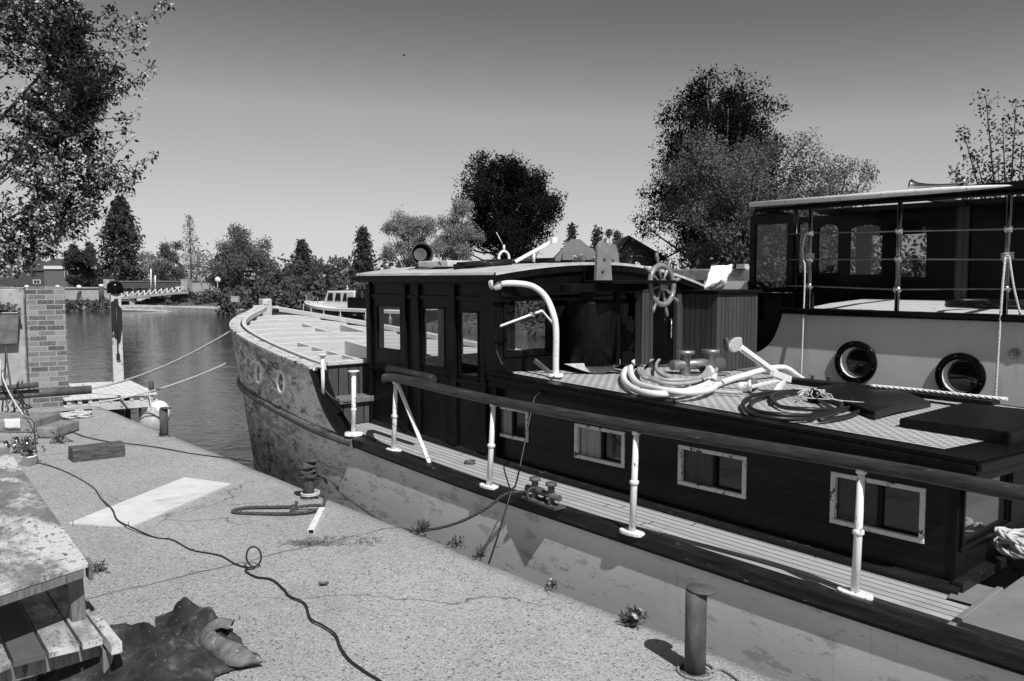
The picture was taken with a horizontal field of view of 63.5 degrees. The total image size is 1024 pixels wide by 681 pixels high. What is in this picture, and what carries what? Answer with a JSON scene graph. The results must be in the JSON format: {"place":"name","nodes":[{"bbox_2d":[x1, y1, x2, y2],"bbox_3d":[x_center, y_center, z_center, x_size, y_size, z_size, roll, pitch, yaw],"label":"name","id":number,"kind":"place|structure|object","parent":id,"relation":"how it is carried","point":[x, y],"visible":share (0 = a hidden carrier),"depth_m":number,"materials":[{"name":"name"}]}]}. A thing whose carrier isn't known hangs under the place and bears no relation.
{"place":"outdoors","nodes":[
{"label":"outdoors","id":0,"kind":"place"},
{"bbox_2d":[0,289,27,409],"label":"boundary wall","id":1,"kind":"structure","parent":0,"point":[16,353],"depth_m":11.24,"materials":[{"name":"paint"}]},
{"bbox_2d":[0,302,20,343],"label":"metal trough","id":2,"kind":"object","parent":1,"relation":"attached to","point":[9,319],"visible":1,"depth_m":11.06,"materials":[{"name":"metal"}]},
{"bbox_2d":[0,406,778,680],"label":"quay","id":3,"kind":"structure","parent":0,"point":[407,596],"depth_m":4.71,"materials":[{"name":"concrete"}]},
{"bbox_2d":[1,347,15,411],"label":"hose","id":4,"kind":"object","parent":3,"relation":"on","point":[6,358],"visible":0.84,"depth_m":10.23,"materials":[{"name":"rubber"}]},
{"bbox_2d":[9,426,45,466],"bbox_3d":[-4.557,0.998,7.748,0.247,0.372,0.255,3,5,35],"label":"flower pot","id":5,"kind":"object","parent":3,"relation":"on","point":[29,459],"visible":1,"depth_m":7.76,"materials":[{"name":"white paint"}]},
{"bbox_2d":[0,412,59,431],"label":"concrete block","id":6,"kind":"object","parent":3,"relation":"on","point":[39,419],"depth_m":9.62,"materials":[{"name":"concrete"}]},
{"bbox_2d":[0,385,91,399],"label":"long pipe","id":7,"kind":"object","parent":3,"relation":"on","point":[50,392],"visible":0.79,"depth_m":10.62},
{"bbox_2d":[0,439,92,635],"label":"work bench","id":8,"kind":"object","parent":3,"relation":"on","point":[40,552],"visible":0.88,"depth_m":3.84,"materials":[{"name":"paint"}]},
{"bbox_2d":[24,286,68,408],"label":"brick pillar","id":9,"kind":"structure","parent":3,"relation":"on","point":[46,334],"depth_m":11.32,"materials":[{"name":"brick"}]},
{"bbox_2d":[37,420,78,437],"bbox_3d":[-5.158,1.003,9.403,0.224,0.120,0.500,0,4,0],"label":"concrete block","id":10,"kind":"object","parent":3,"relation":"on","point":[63,426],"depth_m":9.27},
{"bbox_2d":[0,584,122,680],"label":"plank staging","id":11,"kind":"object","parent":3,"relation":"on","point":[94,634],"visible":0.68,"depth_m":3.58,"materials":[{"name":"wood"}]},
{"bbox_2d":[59,409,93,419],"bbox_3d":[-5.606,0.941,10.517,0.533,0.081,0.392,-4,6,-41],"label":"rope heap","id":12,"kind":"object","parent":3,"relation":"on","point":[77,413],"visible":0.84,"depth_m":10.45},
{"bbox_2d":[68,441,124,462],"bbox_3d":[-4.082,1.086,8.128,0.472,0.148,0.231,-3,5,-38],"label":"timber baulk","id":13,"kind":"object","parent":3,"relation":"on","point":[93,451],"visible":1,"depth_m":8.05,"materials":[{"name":"wood"}]},
{"bbox_2d":[37,597,260,680],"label":"crumpled canvas","id":14,"kind":"object","parent":3,"relation":"on","point":[168,647],"visible":0.68,"depth_m":3.67,"materials":[{"name":"fabric"}]},
{"bbox_2d":[199,617,262,666],"bbox_3d":[-1.362,1.402,3.901,0.210,0.105,0.544,-3,5,-34],"label":"curled flap","id":15,"kind":"object","parent":14,"relation":"on","point":[229,653],"visible":0.97,"depth_m":3.75,"materials":[{"name":"fabric"}]},
{"bbox_2d":[69,477,230,526],"bbox_3d":[-2.772,1.249,6.519,0.521,0.044,1.430,1,4,12],"label":"board","id":16,"kind":"object","parent":3,"relation":"on","point":[144,507],"visible":0.98,"depth_m":6.42,"materials":[{"name":"wood"}]},
{"bbox_2d":[71,432,254,469],"bbox_3d":[-3.824,1.261,8.681,3.280,0.316,0.138,3,5,31],"label":"thin cable","id":17,"kind":"object","parent":3,"relation":"on","point":[170,449],"visible":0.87,"depth_m":8.46,"materials":[{"name":"black rubber"}]},
{"bbox_2d":[158,407,170,436],"bbox_3d":[-3.897,0.920,9.274,0.145,0.345,0.135,-4,6,-41],"label":"mooring bollard","id":18,"kind":"object","parent":3,"relation":"on","point":[163,418],"visible":0.94,"depth_m":9.24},
{"bbox_2d":[36,462,381,680],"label":"extension cable","id":19,"kind":"object","parent":3,"relation":"on","point":[324,626],"visible":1,"depth_m":5.01,"materials":[{"name":"black rubber"}]},
{"bbox_2d":[300,458,317,499],"bbox_3d":[-1.629,1.118,6.642,0.142,0.335,0.133,-4,6,-41],"label":"mooring bollard","id":20,"kind":"object","parent":3,"relation":"on","point":[308,486],"visible":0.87,"depth_m":6.60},
{"bbox_2d":[231,462,328,515],"bbox_3d":[-1.714,1.143,6.321,0.785,0.288,0.526,-4,6,-41],"label":"mooring rope","id":21,"kind":"object","parent":20,"relation":"attached to","point":[315,476],"visible":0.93,"depth_m":6.29,"materials":[{"name":"fabric"}]},
{"bbox_2d":[308,507,324,533],"bbox_3d":[-1.406,1.299,5.955,0.044,0.044,0.556,0,4,-5],"label":"square tube","id":22,"kind":"object","parent":3,"relation":"on","point":[317,518],"visible":1,"depth_m":5.94,"materials":[{"name":"white paint"}]},
{"bbox_2d":[277,533,383,548],"bbox_3d":[-1.210,1.341,5.507,0.731,0.024,0.318,1,4,7],"label":"moss","id":23,"kind":"object","parent":3,"relation":"on","point":[311,543],"visible":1,"depth_m":5.50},
{"bbox_2d":[411,519,431,537],"bbox_3d":[-0.619,1.297,5.741,0.134,0.133,0.166,-4,6,-41],"label":"weed","id":24,"kind":"object","parent":3,"relation":"on","point":[421,527],"visible":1,"depth_m":5.73,"materials":[{"name":"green plant"}]},
{"bbox_2d":[618,604,652,630],"bbox_3d":[0.617,1.410,4.204,0.166,0.163,0.170,-4,6,-41],"label":"weed","id":25,"kind":"object","parent":3,"relation":"on","point":[634,617],"visible":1,"depth_m":4.18,"materials":[{"name":"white plant"}]},
{"bbox_2d":[680,583,716,677],"bbox_3d":[0.827,1.298,3.680,0.157,0.410,0.145,-4,6,-41],"label":"mooring bollard","id":26,"kind":"object","parent":3,"relation":"on","point":[696,594],"visible":0.98,"depth_m":3.64,"materials":[{"name":"metal"}]},
{"bbox_2d":[676,662,740,680],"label":"thin rope","id":27,"kind":"object","parent":3,"relation":"on","point":[714,670],"visible":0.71,"depth_m":3.65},
{"bbox_2d":[0,280,787,337],"bbox_3d":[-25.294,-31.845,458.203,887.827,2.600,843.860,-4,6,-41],"label":"bank","id":28,"kind":"structure","parent":0,"point":[531,326],"depth_m":42.91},
{"bbox_2d":[0,259,44,285],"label":"house","id":29,"kind":"structure","parent":28,"relation":"on","point":[20,281],"depth_m":99.96,"materials":[{"name":"brick"}]},
{"bbox_2d":[24,259,63,285],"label":"house","id":30,"kind":"structure","parent":28,"relation":"on","point":[37,278],"depth_m":95.97,"materials":[{"name":"brick"}]},
{"bbox_2d":[0,287,110,299],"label":"river wall","id":31,"kind":"structure","parent":28,"relation":"on","point":[89,293],"depth_m":74.44,"materials":[{"name":"concrete"}]},
{"bbox_2d":[65,297,94,310],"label":"shrub","id":32,"kind":"object","parent":28,"relation":"on","point":[75,303],"visible":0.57,"depth_m":71.06,"materials":[{"name":"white plant"}]},
{"bbox_2d":[60,243,101,286],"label":"broadleaf tree","id":33,"kind":"object","parent":28,"relation":"on","point":[82,261],"visible":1,"depth_m":87.37,"materials":[{"name":"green plant"}]},
{"bbox_2d":[44,266,118,286],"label":"house","id":34,"kind":"structure","parent":28,"relation":"on","point":[55,275],"depth_m":92.94,"materials":[{"name":"grey brick"}]},
{"bbox_2d":[0,0,174,279],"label":"cherry tree","id":35,"kind":"object","parent":28,"relation":"on","point":[78,76],"visible":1,"depth_m":12.90,"materials":[{"name":"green plant"}]},
{"bbox_2d":[85,296,109,310],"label":"shrub","id":36,"kind":"object","parent":28,"relation":"on","point":[98,305],"visible":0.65,"depth_m":70.57,"materials":[{"name":"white plant"}]},
{"bbox_2d":[85,193,162,291],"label":"conifer","id":37,"kind":"object","parent":28,"relation":"on","point":[118,221],"visible":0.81,"depth_m":94.51,"materials":[{"name":"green plant"}]},
{"bbox_2d":[122,297,165,310],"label":"slipway","id":38,"kind":"structure","parent":28,"relation":"on","point":[141,299],"depth_m":70.41,"materials":[{"name":"stone"}]},
{"bbox_2d":[107,286,188,304],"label":"gangway","id":39,"kind":"object","parent":38,"relation":"on","point":[133,297],"visible":0.96,"depth_m":71.19,"materials":[{"name":"metal"}]},
{"bbox_2d":[135,251,170,291],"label":"broadleaf tree","id":40,"kind":"object","parent":28,"relation":"on","point":[142,256],"visible":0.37,"depth_m":91.58,"materials":[{"name":"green plant"}]},
{"bbox_2d":[70,305,243,314],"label":"bank edging","id":41,"kind":"object","parent":28,"relation":"on","point":[206,309],"visible":0.25,"depth_m":68.97,"materials":[{"name":"stone"}]},
{"bbox_2d":[103,279,232,293],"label":"bridge parapet","id":42,"kind":"structure","parent":28,"relation":"on","point":[190,285],"depth_m":76.98,"materials":[{"name":"brick"}]},
{"bbox_2d":[148,238,188,290],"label":"broadleaf tree","id":43,"kind":"object","parent":28,"relation":"on","point":[171,259],"visible":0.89,"depth_m":87.67,"materials":[{"name":"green plant"}]},
{"bbox_2d":[164,288,198,305],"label":"shrub","id":44,"kind":"object","parent":28,"relation":"on","point":[174,300],"visible":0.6,"depth_m":70.77,"materials":[{"name":"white plant"}]},
{"bbox_2d":[178,214,204,281],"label":"poplar tree","id":45,"kind":"object","parent":28,"relation":"on","point":[189,224],"visible":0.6,"depth_m":98.10,"materials":[{"name":"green plant"}]},
{"bbox_2d":[177,238,212,291],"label":"birch tree","id":46,"kind":"object","parent":28,"relation":"on","point":[198,258],"visible":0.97,"depth_m":71.92,"materials":[{"name":"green plant"}]},
{"bbox_2d":[191,287,222,304],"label":"shrub","id":47,"kind":"object","parent":28,"relation":"on","point":[206,296],"visible":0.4,"depth_m":69.48,"materials":[{"name":"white plant"}]},
{"bbox_2d":[215,285,248,314],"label":"shrub","id":48,"kind":"object","parent":28,"relation":"on","point":[225,304],"visible":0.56,"depth_m":63.41,"materials":[{"name":"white plant"}]},
{"bbox_2d":[201,222,280,294],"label":"broadleaf tree","id":49,"kind":"object","parent":28,"relation":"on","point":[241,256],"visible":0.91,"depth_m":73.57,"materials":[{"name":"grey plant"}]},
{"bbox_2d":[236,280,276,312],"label":"shrub","id":50,"kind":"object","parent":28,"relation":"on","point":[259,291],"visible":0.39,"depth_m":59.51,"materials":[{"name":"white plant"}]},
{"bbox_2d":[262,269,293,294],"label":"shrub","id":51,"kind":"object","parent":28,"relation":"on","point":[271,279],"visible":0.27,"depth_m":71.50,"materials":[{"name":"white plant"}]},
{"bbox_2d":[268,278,304,309],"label":"shrub","id":52,"kind":"object","parent":28,"relation":"on","point":[282,296],"visible":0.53,"depth_m":56.58,"materials":[{"name":"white plant"}]},
{"bbox_2d":[282,239,319,292],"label":"cedar tree","id":53,"kind":"object","parent":28,"relation":"on","point":[302,250],"visible":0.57,"depth_m":77.72,"materials":[{"name":"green plant"}]},
{"bbox_2d":[281,259,341,297],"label":"broadleaf tree","id":54,"kind":"object","parent":28,"relation":"on","point":[320,269],"visible":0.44,"depth_m":72.04,"materials":[{"name":"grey plant"}]},
{"bbox_2d":[299,279,337,310],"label":"shrub","id":55,"kind":"object","parent":28,"relation":"on","point":[319,287],"visible":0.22,"depth_m":53.53,"materials":[{"name":"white plant"}]},
{"bbox_2d":[330,266,367,290],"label":"shrub","id":56,"kind":"object","parent":28,"relation":"on","point":[350,274],"visible":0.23,"depth_m":65.49,"materials":[{"name":"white plant"}]},
{"bbox_2d":[350,224,378,282],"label":"conifer","id":57,"kind":"object","parent":28,"relation":"on","point":[362,262],"visible":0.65,"depth_m":69.82,"materials":[{"name":"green plant"}]},
{"bbox_2d":[377,205,437,267],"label":"willow tree","id":58,"kind":"object","parent":28,"relation":"on","point":[403,228],"visible":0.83,"depth_m":51.50,"materials":[{"name":"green plant"}]},
{"bbox_2d":[419,197,486,260],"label":"willow tree","id":59,"kind":"object","parent":28,"relation":"on","point":[446,247],"visible":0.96,"depth_m":49.60,"materials":[{"name":"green plant"}]},
{"bbox_2d":[444,148,567,263],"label":"broadleaf tree","id":60,"kind":"object","parent":28,"relation":"on","point":[510,186],"visible":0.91,"depth_m":54.69,"materials":[{"name":"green plant"}]},
{"bbox_2d":[311,281,769,318],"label":"hedge","id":61,"kind":"object","parent":28,"relation":"on","point":[519,306],"visible":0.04,"depth_m":40.39,"materials":[{"name":"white plant"}]},
{"bbox_2d":[198,252,923,289],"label":"woodland","id":62,"kind":"object","parent":28,"relation":"on","point":[334,260],"visible":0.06,"depth_m":119.73,"materials":[{"name":"plant"}]},
{"bbox_2d":[553,239,594,262],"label":"house","id":63,"kind":"structure","parent":28,"relation":"on","point":[575,245],"depth_m":62.28,"materials":[{"name":"tile"}]},
{"bbox_2d":[589,224,603,250],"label":"conifer","id":64,"kind":"object","parent":28,"relation":"on","point":[597,237],"visible":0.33,"depth_m":69.89,"materials":[{"name":"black plant"}]},
{"bbox_2d":[612,235,661,266],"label":"house","id":65,"kind":"structure","parent":28,"relation":"on","point":[631,250],"depth_m":56.03,"materials":[{"name":"brick"}]},
{"bbox_2d":[625,63,815,286],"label":"broadleaf tree","id":66,"kind":"object","parent":28,"relation":"on","point":[734,119],"visible":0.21,"depth_m":49.24,"materials":[{"name":"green plant"}]},
{"bbox_2d":[649,120,846,268],"bbox_3d":[10.649,-5.336,37.608,7.544,9.053,8.422,-4,6,-41],"label":"broadleaf tree","id":67,"kind":"object","parent":28,"relation":"on","point":[733,207],"visible":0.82,"depth_m":36.71,"materials":[{"name":"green plant"}]},
{"bbox_2d":[696,224,926,292],"bbox_3d":[19.837,-1.760,20.051,34.872,4.682,7.752,4,6,45],"label":"hedge","id":68,"kind":"object","parent":28,"relation":"on","point":[829,253],"visible":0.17,"depth_m":28.73,"materials":[{"name":"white plant"}]},
{"bbox_2d":[771,153,881,271],"bbox_3d":[15.024,-4.859,39.292,5.801,7.861,5.690,3,5,34],"label":"broadleaf tree","id":69,"kind":"object","parent":28,"relation":"on","point":[831,189],"visible":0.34,"depth_m":38.63,"materials":[{"name":"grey plant"}]},
{"bbox_2d":[948,88,1023,199],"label":"young tree","id":70,"kind":"object","parent":28,"relation":"on","point":[1012,171],"visible":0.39,"depth_m":18.63,"materials":[{"name":"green plant"}]},
{"bbox_2d":[24,310,964,468],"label":"river","id":71,"kind":"structure","parent":0,"point":[208,412],"depth_m":26.21,"materials":[{"name":"grey liquid"}]},
{"bbox_2d":[63,381,157,418],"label":"jetty","id":72,"kind":"object","parent":71,"relation":"in","point":[126,389],"visible":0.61,"depth_m":11.88,"materials":[{"name":"white wood"}]},
{"bbox_2d":[138,393,159,430],"bbox_3d":[-5.126,1.061,11.789,0.380,0.634,0.379,-4,6,-41],"label":"ball fender","id":73,"kind":"object","parent":72,"relation":"hanging from","point":[150,417],"visible":0.59,"depth_m":11.66,"materials":[{"name":"plastic"}]},
{"bbox_2d":[106,281,124,416],"bbox_3d":[-6.217,0.729,13.062,0.243,3.329,0.243,-4,6,-41],"label":"mooring pile","id":74,"kind":"object","parent":71,"relation":"in","point":[115,289],"visible":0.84,"depth_m":12.93,"materials":[{"name":"black paint"}]},
{"bbox_2d":[302,285,437,326],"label":"motor boat","id":75,"kind":"object","parent":71,"relation":"on","point":[349,304],"visible":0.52,"depth_m":46.90,"materials":[{"name":"white paint"}]},
{"bbox_2d":[229,232,1023,680],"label":"river barge","id":76,"kind":"object","parent":71,"relation":"on","point":[857,548],"visible":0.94,"depth_m":5.31,"materials":[{"name":"grey paint"}]},
{"bbox_2d":[78,330,231,388],"bbox_3d":[-4.910,0.291,11.156,3.186,0.989,0.134,2,5,30],"label":"mooring line","id":77,"kind":"object","parent":76,"relation":"attached to","point":[194,351],"visible":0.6,"depth_m":11.04,"materials":[{"name":"fabric"}]},
{"bbox_2d":[88,358,235,403],"bbox_3d":[-4.774,0.547,11.337,2.126,0.672,0.028,0,4,1],"label":"mooring line","id":78,"kind":"object","parent":76,"relation":"attached to","point":[165,386],"visible":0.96,"depth_m":11.34,"materials":[{"name":"fabric"}]},
{"bbox_2d":[376,304,400,351],"bbox_3d":[-1.126,-0.118,7.605,0.036,0.420,0.420,-4,6,-41],"label":"window","id":79,"kind":"structure","parent":76,"relation":"in","point":[377,305],"depth_m":7.73,"materials":[{"name":"black wood"}]},
{"bbox_2d":[385,365,436,381],"bbox_3d":[-0.838,0.272,6.816,0.066,0.090,0.668,-4,6,-41],"label":"spar","id":80,"kind":"object","parent":76,"relation":"on","point":[410,373],"visible":0.85,"depth_m":6.77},
{"bbox_2d":[421,306,444,368],"bbox_3d":[-0.664,-0.030,7.084,0.036,0.520,0.340,-4,6,-41],"label":"window","id":81,"kind":"structure","parent":76,"relation":"in","point":[423,311],"depth_m":7.18,"materials":[{"name":"black glass"}]},
{"bbox_2d":[316,472,550,531],"bbox_3d":[-0.662,1.140,5.929,2.333,0.491,0.191,3,5,39],"label":"mooring rope","id":82,"kind":"object","parent":76,"relation":"attached to","point":[528,491],"visible":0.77,"depth_m":5.59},
{"bbox_2d":[458,310,478,377],"bbox_3d":[-0.344,0.027,6.723,0.036,0.540,0.270,-4,6,-41],"label":"window","id":83,"kind":"structure","parent":76,"relation":"in","point":[460,366],"depth_m":6.79,"materials":[{"name":"black wood"}]},
{"bbox_2d":[500,407,528,441],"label":"window","id":84,"kind":"structure","parent":76,"relation":"in","point":[514,423],"depth_m":6.45,"materials":[{"name":"paint"}]},
{"bbox_2d":[488,376,554,563],"bbox_3d":[0.105,0.912,5.728,0.116,1.244,1.042,2,5,29],"label":"power cord","id":85,"kind":"object","parent":76,"relation":"hanging from","point":[516,478],"visible":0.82,"depth_m":5.58,"materials":[{"name":"black rubber"}]},
{"bbox_2d":[503,302,551,356],"bbox_3d":[0.119,-0.127,6.665,0.520,0.495,0.050,-4,6,-41],"label":"window","id":86,"kind":"structure","parent":76,"relation":"in","point":[548,340],"depth_m":6.68,"materials":[{"name":"black wood"}]},
{"bbox_2d":[533,359,619,373],"bbox_3d":[0.585,0.212,6.708,0.852,0.148,0.190,-2,5,-25],"label":"plough anchor","id":87,"kind":"object","parent":76,"relation":"on","point":[582,367],"visible":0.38,"depth_m":6.66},
{"bbox_2d":[574,423,624,467],"bbox_3d":[0.617,0.725,5.754,0.052,0.249,0.470,-4,6,-41],"label":"window","id":88,"kind":"structure","parent":76,"relation":"in","point":[606,446],"depth_m":5.76,"materials":[{"name":"paint"}]},
{"bbox_2d":[653,298,672,360],"bbox_3d":[1.412,-0.097,7.790,0.340,0.650,0.072,-4,6,-41],"label":"wheelhouse door","id":89,"kind":"structure","parent":76,"relation":"in","point":[662,325],"depth_m":7.81,"materials":[{"name":"black paint"}]},
{"bbox_2d":[620,359,717,397],"bbox_3d":[1.339,0.246,6.961,0.760,0.148,3.578,1,4,14],"label":"white hose","id":90,"kind":"object","parent":76,"relation":"on","point":[704,387],"visible":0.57,"depth_m":5.45,"materials":[{"name":"rubber"}]},
{"bbox_2d":[637,359,742,394],"bbox_3d":[1.466,0.225,7.253,0.728,0.112,3.122,1,4,9],"label":"grey hose","id":91,"kind":"object","parent":76,"relation":"on","point":[679,382],"visible":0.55,"depth_m":5.98,"materials":[{"name":"rubber"}]},
{"bbox_2d":[677,444,746,498],"bbox_3d":[1.229,0.795,5.060,0.052,0.254,0.494,-4,6,-41],"label":"window","id":92,"kind":"structure","parent":76,"relation":"in","point":[704,469],"depth_m":5.06,"materials":[{"name":"paint"}]},
{"bbox_2d":[704,264,732,289],"bbox_3d":[1.961,-0.594,7.800,0.456,0.254,0.146,-4,6,-41],"label":"cloth","id":93,"kind":"object","parent":76,"relation":"on","point":[717,276],"visible":0.98,"depth_m":7.74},
{"bbox_2d":[737,377,757,391],"bbox_3d":[1.706,0.324,5.999,0.148,0.109,0.091,2,5,27],"label":"bilge pump","id":94,"kind":"object","parent":76,"relation":"on","point":[745,384],"visible":0.91,"depth_m":5.99,"materials":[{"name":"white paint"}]},
{"bbox_2d":[709,365,804,387],"bbox_3d":[1.922,0.319,6.654,0.326,0.127,1.820,4,6,43],"label":"white hose","id":95,"kind":"object","parent":76,"relation":"on","point":[740,376],"visible":0.72,"depth_m":6.93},
{"bbox_2d":[723,337,791,390],"bbox_3d":[1.807,0.196,6.060,0.699,0.463,0.223,-4,6,-41],"label":"folding anchor","id":96,"kind":"object","parent":76,"relation":"on","point":[734,344],"visible":0.92,"depth_m":6.05,"materials":[{"name":"white paint"}]},
{"bbox_2d":[740,389,860,422],"bbox_3d":[1.923,0.400,5.406,0.692,0.108,1.900,2,5,28],"label":"cable coil","id":97,"kind":"object","parent":76,"relation":"on","point":[820,414],"visible":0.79,"depth_m":4.94,"materials":[{"name":"black rubber"}]},
{"bbox_2d":[795,387,857,403],"bbox_3d":[2.071,0.387,5.643,0.386,0.104,0.511,-2,5,-29],"label":"wiring bundle","id":98,"kind":"object","parent":76,"relation":"on","point":[815,394],"visible":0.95,"depth_m":5.61,"materials":[{"name":"black paint"}]},
{"bbox_2d":[810,381,930,419],"bbox_3d":[2.563,0.411,5.914,0.754,0.118,2.002,0,4,1],"label":"roof mat","id":99,"kind":"object","parent":76,"relation":"on","point":[874,404],"visible":0.91,"depth_m":5.70,"materials":[{"name":"rubber"}]},
{"bbox_2d":[829,471,925,543],"bbox_3d":[1.900,0.858,4.299,0.052,0.282,0.495,-4,6,-41],"label":"window","id":100,"kind":"structure","parent":76,"relation":"in","point":[892,509],"depth_m":4.29,"materials":[{"name":"paint"}]},
{"bbox_2d":[786,377,999,405],"bbox_3d":[2.870,0.385,6.398,0.160,0.056,1.595,-4,6,-42],"label":"gangplank","id":101,"kind":"object","parent":76,"relation":"on","point":[923,395],"visible":0.63,"depth_m":6.09,"materials":[{"name":"wood"}]},
{"bbox_2d":[870,384,1007,400],"bbox_3d":[3.127,0.381,6.105,0.946,0.040,0.043,4,6,45],"label":"rope","id":102,"kind":"object","parent":101,"relation":"on","point":[940,392],"visible":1,"depth_m":6.08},
{"bbox_2d":[959,472,1014,552],"bbox_3d":[2.432,0.844,4.242,0.700,0.339,0.041,-4,6,-41],"label":"window","id":103,"kind":"structure","parent":76,"relation":"in","point":[980,512],"depth_m":4.22,"materials":[{"name":"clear glass"}]},
{"bbox_2d":[993,526,1023,558],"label":"rope heap","id":104,"kind":"object","parent":76,"relation":"on","point":[1013,538],"visible":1,"depth_m":4.20,"materials":[{"name":"fabric"}]},
{"bbox_2d":[671,179,1023,406],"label":"cabin boat","id":105,"kind":"object","parent":71,"relation":"on","point":[888,325],"visible":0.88,"depth_m":8.18,"materials":[{"name":"black paint"}]},
{"bbox_2d":[800,233,813,374],"bbox_3d":[2.905,-0.362,8.203,0.212,1.403,0.099,-4,6,-41],"label":"fender rope","id":106,"kind":"object","parent":105,"relation":"hanging from","point":[811,256],"visible":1,"depth_m":8.16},
{"bbox_2d":[945,299,1023,308],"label":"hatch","id":107,"kind":"object","parent":105,"relation":"on","point":[980,303],"visible":0.88,"depth_m":7.10,"materials":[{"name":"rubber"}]},
{"bbox_2d":[994,252,1020,395],"bbox_3d":[4.097,-0.111,6.887,0.190,1.253,0.180,0,4,3],"label":"fender rope","id":108,"kind":"object","parent":105,"relation":"hanging from","point":[1007,255],"visible":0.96,"depth_m":6.83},
{"bbox_2d":[0,0,1023,279],"label":"sky","id":109,"kind":"structure","parent":0,"point":[288,121],"materials":[{"name":"grey"}]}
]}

